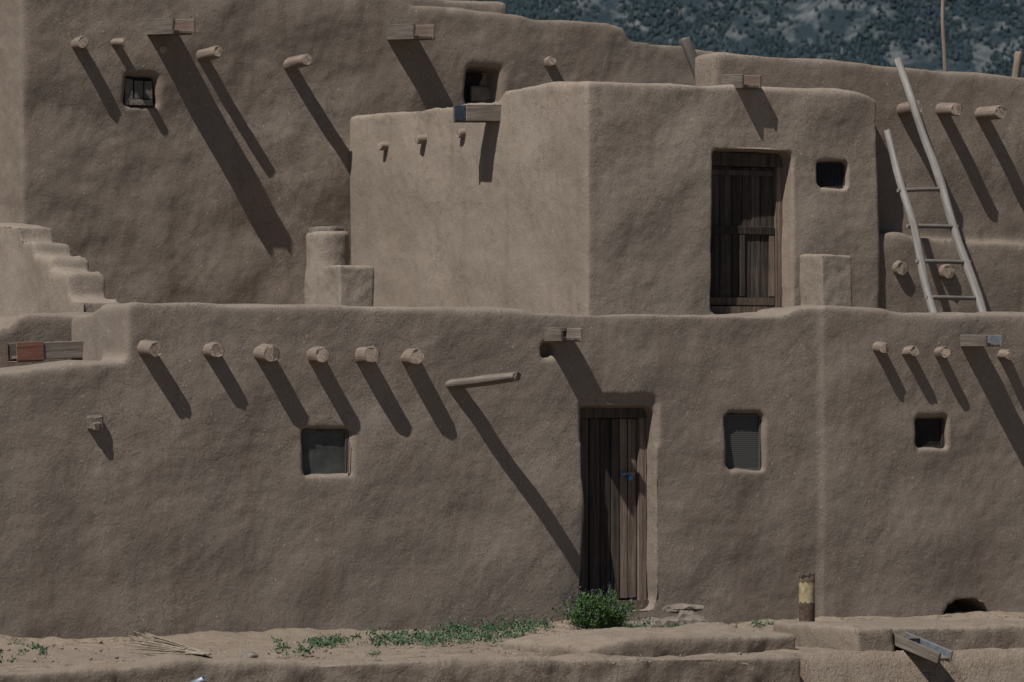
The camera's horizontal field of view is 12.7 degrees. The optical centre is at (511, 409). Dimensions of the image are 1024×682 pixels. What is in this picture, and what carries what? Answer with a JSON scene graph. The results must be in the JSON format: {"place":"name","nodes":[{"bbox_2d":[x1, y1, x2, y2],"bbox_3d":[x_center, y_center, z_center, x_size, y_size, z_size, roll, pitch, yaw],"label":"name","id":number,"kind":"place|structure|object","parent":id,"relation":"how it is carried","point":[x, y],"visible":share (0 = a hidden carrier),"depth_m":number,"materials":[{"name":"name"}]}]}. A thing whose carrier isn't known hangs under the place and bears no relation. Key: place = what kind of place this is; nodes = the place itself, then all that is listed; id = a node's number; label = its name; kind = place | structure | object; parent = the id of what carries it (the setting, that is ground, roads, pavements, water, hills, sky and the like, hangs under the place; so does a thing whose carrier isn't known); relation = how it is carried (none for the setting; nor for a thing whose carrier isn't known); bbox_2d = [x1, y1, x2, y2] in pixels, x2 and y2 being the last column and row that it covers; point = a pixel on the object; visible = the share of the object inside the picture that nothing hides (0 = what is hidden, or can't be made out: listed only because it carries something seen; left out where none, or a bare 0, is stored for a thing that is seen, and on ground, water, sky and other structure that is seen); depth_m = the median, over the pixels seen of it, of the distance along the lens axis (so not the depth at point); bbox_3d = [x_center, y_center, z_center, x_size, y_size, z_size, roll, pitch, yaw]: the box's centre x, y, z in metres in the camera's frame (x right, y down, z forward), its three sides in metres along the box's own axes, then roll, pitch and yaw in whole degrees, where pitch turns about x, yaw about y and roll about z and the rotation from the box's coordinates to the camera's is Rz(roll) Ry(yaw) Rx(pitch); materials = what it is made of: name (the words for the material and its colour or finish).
{"place":"outdoors","nodes":[
{"label":"outdoors","id":0,"kind":"place"},
{"bbox_2d":[0,223,117,315],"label":"adobe stepped buttress","id":1,"kind":"structure","parent":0,"point":[41,271],"depth_m":47.49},
{"bbox_2d":[0,608,1023,681],"bbox_3d":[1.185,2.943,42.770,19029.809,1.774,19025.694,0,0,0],"label":"ground","id":2,"kind":"structure","parent":0,"point":[818,664],"depth_m":41.53,"materials":[{"name":"beige soil"}]},
{"bbox_2d":[128,631,210,654],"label":"dry yucca stalks","id":3,"kind":"object","parent":2,"relation":"on","point":[158,643],"visible":1,"depth_m":41.01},
{"bbox_2d":[241,651,257,657],"bbox_3d":[-2.288,2.146,40.016,0.151,0.091,0.144,0,0,-35],"label":"rock","id":4,"kind":"object","parent":2,"relation":"on","point":[249,654],"visible":0.69,"depth_m":39.97,"materials":[{"name":"beige stone"}]},
{"bbox_2d":[7,635,762,665],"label":"dirt clods","id":5,"kind":"object","parent":2,"relation":"on","point":[325,650],"visible":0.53,"depth_m":40.90,"materials":[{"name":"brown soil"}]},
{"bbox_2d":[0,611,779,662],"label":"weeds","id":6,"kind":"object","parent":2,"relation":"on","point":[418,635],"visible":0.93,"depth_m":42.70,"materials":[{"name":"green plant"}]},
{"bbox_2d":[0,622,799,681],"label":"adobe wall","id":7,"kind":"structure","parent":2,"relation":"on","point":[600,651],"depth_m":39.46,"materials":[{"name":"paint"}]},
{"bbox_2d":[191,676,206,681],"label":"drain pipe end","id":8,"kind":"object","parent":7,"relation":"attached to","point":[202,679],"visible":1,"depth_m":37.44,"materials":[{"name":"metal"}]},
{"bbox_2d":[0,302,1023,638],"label":"adobe walls","id":9,"kind":"structure","parent":2,"relation":"on","point":[182,492],"depth_m":44.84,"materials":[{"name":"paint"}]},
{"bbox_2d":[6,341,83,362],"bbox_3d":[-4.368,-0.558,44.093,0.915,0.191,0.285,-3,1,-28],"label":"drain spout","id":10,"kind":"object","parent":9,"relation":"attached to","point":[28,351],"visible":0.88,"depth_m":43.94,"materials":[{"name":"wood"}]},
{"bbox_2d":[86,415,103,431],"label":"wall block","id":11,"kind":"structure","parent":9,"relation":"attached to","point":[94,423],"depth_m":42.87,"materials":[{"name":"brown wood"}]},
{"bbox_2d":[137,340,162,356],"bbox_3d":[-3.458,-0.575,43.205,0.160,0.163,0.520,0,4,-33],"label":"viga","id":12,"kind":"object","parent":9,"relation":"attached to","point":[147,348],"visible":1,"depth_m":43.01,"materials":[{"name":"brown wood"}]},
{"bbox_2d":[203,342,224,357],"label":"viga","id":13,"kind":"object","parent":9,"relation":"attached to","point":[213,350],"visible":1,"depth_m":43.33,"materials":[{"name":"brown wood"}]},
{"bbox_2d":[253,343,279,361],"bbox_3d":[-2.395,-0.542,43.781,0.190,0.177,0.501,0,4,-30],"label":"viga","id":14,"kind":"object","parent":9,"relation":"attached to","point":[263,352],"visible":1,"depth_m":43.58,"materials":[{"name":"brown wood"}]},
{"bbox_2d":[306,346,329,364],"bbox_3d":[-1.900,-0.507,44.034,0.175,0.180,0.520,0,-3,-24],"label":"viga","id":15,"kind":"object","parent":9,"relation":"attached to","point":[318,355],"visible":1,"depth_m":43.81,"materials":[{"name":"brown wood"}]},
{"bbox_2d":[301,429,348,473],"bbox_3d":[-1.796,0.426,44.111,0.538,0.496,0.043,0,0,-28],"label":"window","id":16,"kind":"structure","parent":9,"relation":"attached to","point":[324,451],"depth_m":44.12,"materials":[{"name":"grey glass"}]},
{"bbox_2d":[348,442,349,476],"bbox_3d":[-1.565,0.506,44.161,0.023,0.386,0.020,0,0,-28],"label":"window trim strip","id":17,"kind":"object","parent":16,"relation":"attached to","point":[348,458],"depth_m":44.16,"materials":[{"name":"wood"}]},
{"bbox_2d":[355,346,379,365],"bbox_3d":[-1.444,-0.508,44.279,0.186,0.186,0.517,0,-2,-26],"label":"viga","id":18,"kind":"object","parent":9,"relation":"attached to","point":[367,355],"visible":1,"depth_m":44.06,"materials":[{"name":"brown wood"}]},
{"bbox_2d":[400,348,423,365],"bbox_3d":[-1.011,-0.499,44.513,0.177,0.174,0.510,0,-2,-24],"label":"viga","id":19,"kind":"object","parent":9,"relation":"attached to","point":[411,356],"visible":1,"depth_m":44.30,"materials":[{"name":"brown wood"}]},
{"bbox_2d":[445,372,520,389],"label":"long roof beam","id":20,"kind":"structure","parent":9,"relation":"attached to","point":[477,381],"depth_m":44.38,"materials":[{"name":"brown wood"}]},
{"bbox_2d":[544,327,582,341],"bbox_3d":[0.450,-0.734,45.195,0.263,0.138,0.585,0,1,-28],"label":"drain spout","id":21,"kind":"object","parent":9,"relation":"attached to","point":[556,334],"visible":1,"depth_m":45.04,"materials":[{"name":"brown wood"}]},
{"bbox_2d":[579,408,648,609],"bbox_3d":[0.958,0.972,45.735,1.013,2.079,0.131,0,0,-28],"label":"wooden door","id":22,"kind":"structure","parent":9,"relation":"attached to","point":[614,535],"depth_m":45.77,"materials":[{"name":"brown wood"}]},
{"bbox_2d":[620,472,634,480],"bbox_3d":[1.154,0.668,45.806,0.163,0.083,0.061,0,0,-28],"label":"door padlock","id":23,"kind":"object","parent":22,"relation":"attached to","point":[630,478],"depth_m":45.80,"materials":[{"name":"metal"}]},
{"bbox_2d":[724,413,760,470],"bbox_3d":[2.307,0.335,46.299,0.475,0.593,0.043,0,0,-28],"label":"window","id":24,"kind":"structure","parent":9,"relation":"attached to","point":[743,440],"depth_m":46.31,"materials":[{"name":"glass"}]},
{"bbox_2d":[872,341,888,352],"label":"viga","id":25,"kind":"object","parent":9,"relation":"attached to","point":[879,347],"visible":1,"depth_m":46.81,"materials":[{"name":"brown wood"}]},
{"bbox_2d":[902,345,918,357],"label":"viga","id":26,"kind":"object","parent":9,"relation":"attached to","point":[910,351],"visible":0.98,"depth_m":46.99,"materials":[{"name":"brown wood"}]},
{"bbox_2d":[915,417,944,448],"bbox_3d":[4.269,0.238,47.325,0.443,0.368,0.043,0,0,-28],"label":"window","id":27,"kind":"structure","parent":9,"relation":"attached to","point":[929,432],"depth_m":47.34,"materials":[{"name":"black glass"}]},
{"bbox_2d":[934,346,949,358],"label":"viga","id":28,"kind":"object","parent":9,"relation":"attached to","point":[942,352],"visible":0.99,"depth_m":47.16,"materials":[{"name":"brown wood"}]},
{"bbox_2d":[960,334,1002,346],"bbox_3d":[4.767,-0.707,47.365,0.233,0.128,0.705,0,1,-28],"label":"drain spout","id":29,"kind":"object","parent":9,"relation":"attached to","point":[978,340],"visible":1,"depth_m":47.18,"materials":[{"name":"grey wood"}]},
{"bbox_2d":[997,349,1014,360],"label":"viga","id":30,"kind":"object","parent":9,"relation":"attached to","point":[1006,354],"visible":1,"depth_m":47.54,"materials":[{"name":"brown wood"}]},
{"bbox_2d":[12,619,1022,666],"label":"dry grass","id":31,"kind":"structure","parent":2,"relation":"on","point":[542,655],"depth_m":40.40,"materials":[{"name":"plant"}]},
{"bbox_2d":[541,627,582,635],"bbox_3d":[0.521,2.127,41.608,0.706,0.317,0.505,0,0,0],"label":"dirt mound","id":32,"kind":"object","parent":2,"relation":"on","point":[559,630],"visible":0.19,"depth_m":41.63,"materials":[{"name":"beige soil"}]},
{"bbox_2d":[552,582,642,628],"bbox_3d":[0.835,1.955,45.026,0.893,0.520,0.532,0,0,0],"label":"flowering shrub","id":33,"kind":"object","parent":2,"relation":"on","point":[597,613],"visible":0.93,"depth_m":45.00,"materials":[{"name":"green plant"}]},
{"bbox_2d":[575,624,641,628],"bbox_3d":[0.898,2.157,45.271,0.782,0.100,0.324,0,0,-28],"label":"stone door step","id":34,"kind":"object","parent":2,"relation":"on","point":[619,626],"visible":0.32,"depth_m":45.20,"materials":[{"name":"beige stone"}]},
{"bbox_2d":[623,603,736,627],"bbox_3d":[1.594,2.067,45.530,1.116,0.295,0.839,0,0,28],"label":"rock pile","id":35,"kind":"object","parent":2,"relation":"on","point":[687,613],"visible":0.53,"depth_m":45.42,"materials":[{"name":"beige stone"}]},
{"bbox_2d":[799,573,814,621],"bbox_3d":[2.948,1.980,46.061,0.162,0.680,0.162,0,0,0],"label":"metal pipe stub","id":36,"kind":"object","parent":2,"relation":"on","point":[807,598],"visible":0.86,"depth_m":45.99,"materials":[{"name":"yellow paint"}]},
{"bbox_2d":[773,618,1023,651],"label":"adobe wall","id":37,"kind":"structure","parent":2,"relation":"on","point":[877,634],"depth_m":41.82,"materials":[{"name":"paint"}]},
{"bbox_2d":[890,625,952,663],"bbox_3d":[3.609,2.110,41.350,0.222,0.315,0.776,0,0,-45],"label":"wall drain spout","id":38,"kind":"object","parent":37,"relation":"attached to","point":[918,646],"depth_m":41.23,"materials":[{"name":"grey wood"}]},
{"bbox_2d":[462,0,1023,77],"bbox_3d":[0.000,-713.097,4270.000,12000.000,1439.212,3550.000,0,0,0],"label":"mountain","id":39,"kind":"structure","parent":0,"point":[808,24],"depth_m":3072.69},
{"bbox_2d":[463,0,1023,77],"bbox_3d":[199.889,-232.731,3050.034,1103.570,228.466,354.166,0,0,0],"label":"distant forest","id":40,"kind":"object","parent":39,"relation":"on","point":[904,32],"visible":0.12,"depth_m":3069.85,"materials":[{"name":"green plant"}]},
{"bbox_3d":[-1.052,-0.505,51.519,11.792,0.350,11.500,0,0,-28],"label":"roof terrace","id":41,"kind":"object","parent":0,"visible":0},
{"bbox_2d":[304,226,349,303],"bbox_3d":[-2.028,-1.259,50.713,0.537,1.506,0.530,0,0,0],"label":"round chimney","id":42,"kind":"object","parent":41,"relation":"on","point":[327,246],"visible":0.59,"depth_m":50.53,"materials":[{"name":"paint"}]},
{"bbox_2d":[316,265,373,305],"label":"adobe chimney block","id":43,"kind":"structure","parent":41,"relation":"on","point":[349,285],"depth_m":48.92,"materials":[{"name":"paint"}]},
{"bbox_2d":[0,0,714,304],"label":"adobe walls","id":44,"kind":"structure","parent":41,"relation":"on","point":[224,178],"depth_m":53.10,"materials":[{"name":"paint"}]},
{"bbox_2d":[71,36,88,49],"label":"viga","id":45,"kind":"object","parent":44,"relation":"attached to","point":[79,42],"visible":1,"depth_m":52.05,"materials":[{"name":"brown wood"}]},
{"bbox_2d":[110,38,127,47],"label":"viga","id":46,"kind":"object","parent":44,"relation":"attached to","point":[118,42],"visible":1,"depth_m":52.25,"materials":[{"name":"brown wood"}]},
{"bbox_2d":[123,76,154,107],"bbox_3d":[-4.269,-3.657,52.655,0.481,0.442,0.110,0,0,-28],"label":"window","id":47,"kind":"structure","parent":44,"relation":"attached to","point":[138,91],"depth_m":52.64,"materials":[{"name":"grey wood"}]},
{"bbox_2d":[146,18,194,35],"bbox_3d":[-3.939,-4.355,52.485,0.303,0.189,1.003,0,3,-28],"label":"drain spout","id":48,"kind":"object","parent":44,"relation":"attached to","point":[165,26],"visible":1,"depth_m":52.27,"materials":[{"name":"brown wood"}]},
{"bbox_2d":[196,46,222,61],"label":"viga","id":49,"kind":"object","parent":44,"relation":"attached to","point":[209,53],"visible":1,"depth_m":52.68,"materials":[{"name":"brown wood"}]},
{"bbox_2d":[283,54,311,70],"bbox_3d":[-2.547,-4.008,53.435,0.165,0.156,0.726,0,-4,-31],"label":"viga","id":50,"kind":"object","parent":44,"relation":"attached to","point":[296,62],"visible":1,"depth_m":53.21,"materials":[{"name":"brown wood"}]},
{"bbox_2d":[387,23,434,40],"bbox_3d":[-1.230,-4.418,53.983,0.304,0.190,0.904,0,3,-28],"label":"drain spout","id":51,"kind":"object","parent":44,"relation":"attached to","point":[411,32],"visible":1,"depth_m":53.80,"materials":[{"name":"brown wood"}]},
{"bbox_2d":[407,0,506,13],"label":"back parapet","id":52,"kind":"structure","parent":44,"relation":"attached to","point":[492,6],"depth_m":56.94,"materials":[{"name":"paint"}]},
{"bbox_2d":[463,69,487,102],"bbox_3d":[-0.432,-3.841,54.915,0.518,0.464,0.043,0,0,-28],"label":"window","id":53,"kind":"structure","parent":44,"relation":"attached to","point":[473,77],"depth_m":54.88,"materials":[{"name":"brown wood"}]},
{"bbox_2d":[469,86,490,101],"bbox_3d":[-0.351,-3.754,54.907,0.336,0.197,0.057,0,0,-28],"label":"window board","id":54,"kind":"object","parent":53,"relation":"in","point":[480,93],"depth_m":54.86,"materials":[{"name":"brown wood"}]},
{"bbox_2d":[544,56,555,66],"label":"viga","id":55,"kind":"object","parent":44,"relation":"attached to","point":[549,61],"visible":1,"depth_m":55.04,"materials":[{"name":"brown wood"}]},
{"bbox_2d":[350,81,879,315],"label":"adobe walls","id":56,"kind":"structure","parent":41,"relation":"on","point":[591,198],"depth_m":50.03,"materials":[{"name":"paint"}]},
{"bbox_2d":[377,141,388,150],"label":"viga","id":57,"kind":"object","parent":56,"relation":"attached to","point":[383,145],"visible":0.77,"depth_m":52.98,"materials":[{"name":"brown wood"}]},
{"bbox_2d":[414,134,426,143],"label":"viga","id":58,"kind":"object","parent":56,"relation":"attached to","point":[420,138],"visible":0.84,"depth_m":52.15,"materials":[{"name":"brown wood"}]},
{"bbox_2d":[456,128,465,137],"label":"viga","id":59,"kind":"object","parent":56,"relation":"attached to","point":[460,132],"visible":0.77,"depth_m":51.23,"materials":[{"name":"brown wood"}]},
{"bbox_2d":[453,104,501,122],"bbox_3d":[-0.271,-3.251,50.614,0.705,0.190,0.290,-2,1,-28],"label":"drain spout","id":60,"kind":"object","parent":56,"relation":"attached to","point":[481,113],"visible":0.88,"depth_m":50.45,"materials":[{"name":"grey wood"}]},
{"bbox_2d":[455,105,465,120],"bbox_3d":[-0.551,-3.245,50.478,0.067,0.168,0.283,0,0,-28],"label":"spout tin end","id":61,"kind":"object","parent":60,"relation":"attached to","point":[460,112],"visible":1,"depth_m":50.44,"materials":[{"name":"metal"}]},
{"bbox_2d":[680,36,696,79],"bbox_3d":[2.055,-3.796,51.534,0.378,0.741,0.129,0,0,-28],"label":"leaning wooden post","id":62,"kind":"object","parent":56,"relation":"on","point":[688,49],"visible":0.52,"depth_m":51.46,"materials":[{"name":"grey wood"}]},
{"bbox_2d":[721,74,761,88],"bbox_3d":[2.423,-3.549,49.913,0.262,0.158,0.706,0,3,-28],"label":"drain spout","id":63,"kind":"object","parent":56,"relation":"attached to","point":[744,81],"visible":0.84,"depth_m":49.72,"materials":[{"name":"brown wood"}]},
{"bbox_2d":[710,152,782,313],"bbox_3d":[2.492,-1.892,49.988,1.188,1.777,0.132,0,0,-28],"label":"wooden door","id":64,"kind":"structure","parent":56,"relation":"attached to","point":[746,239],"depth_m":50.01,"materials":[{"name":"brown wood"}]},
{"bbox_2d":[816,162,844,188],"bbox_3d":[3.465,-2.561,50.352,0.437,0.320,0.043,0,0,-28],"label":"window","id":65,"kind":"structure","parent":56,"relation":"attached to","point":[830,174],"depth_m":50.37,"materials":[{"name":"black glass"}]},
{"bbox_2d":[799,254,852,306],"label":"adobe chimney block","id":66,"kind":"structure","parent":41,"relation":"on","point":[825,279],"depth_m":48.67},
{"bbox_2d":[695,52,1023,312],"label":"adobe walls","id":67,"kind":"structure","parent":41,"relation":"on","point":[981,164],"depth_m":51.20,"materials":[{"name":"paint"}]},
{"bbox_2d":[892,260,907,275],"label":"viga","id":68,"kind":"object","parent":67,"relation":"attached to","point":[899,268],"visible":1,"depth_m":50.65,"materials":[{"name":"brown wood"}]},
{"bbox_2d":[897,100,922,116],"bbox_3d":[4.341,-3.313,51.006,0.165,0.158,0.668,0,-3,-23],"label":"viga","id":69,"kind":"object","parent":67,"relation":"attached to","point":[903,109],"visible":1,"depth_m":50.84,"materials":[{"name":"brown wood"}]},
{"bbox_2d":[941,0,946,71],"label":"thin wooden pole","id":70,"kind":"object","parent":67,"relation":"attached to","point":[944,54],"visible":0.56,"depth_m":53.05,"materials":[{"name":"brown wood"}]},
{"bbox_2d":[939,264,954,279],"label":"viga","id":71,"kind":"object","parent":67,"relation":"attached to","point":[946,271],"visible":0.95,"depth_m":50.95,"materials":[{"name":"brown wood"}]},
{"bbox_2d":[935,103,961,115],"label":"viga","id":72,"kind":"object","parent":67,"relation":"attached to","point":[947,109],"visible":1,"depth_m":50.99,"materials":[{"name":"brown wood"}]},
{"bbox_2d":[974,105,1005,120],"bbox_3d":[5.265,-3.304,51.464,0.169,0.163,0.727,0,1,-25],"label":"viga","id":73,"kind":"object","parent":67,"relation":"attached to","point":[995,112],"visible":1,"depth_m":51.24,"materials":[{"name":"brown wood"}]},
{"bbox_2d":[1011,51,1022,77],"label":"leaning wooden post","id":74,"kind":"object","parent":67,"relation":"on","point":[1017,64],"visible":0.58,"depth_m":52.81,"materials":[{"name":"brown wood"}]},
{"bbox_2d":[884,57,987,312],"bbox_3d":[4.492,-2.378,50.157,1.343,3.002,0.711,0,0,44],"label":"wooden ladder","id":75,"kind":"object","parent":41,"relation":"on","point":[965,261],"visible":0.93,"depth_m":50.15,"materials":[{"name":"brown wood"}]},
{"bbox_3d":[-7.973,0.020,47.782,4.063,0.300,11.600,0,0,-28],"label":"side terrace roof","id":76,"kind":"object","parent":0,"visible":0},
{"bbox_2d":[0,312,93,367],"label":"adobe walls","id":77,"kind":"structure","parent":76,"relation":"on","point":[40,327],"depth_m":44.29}
]}

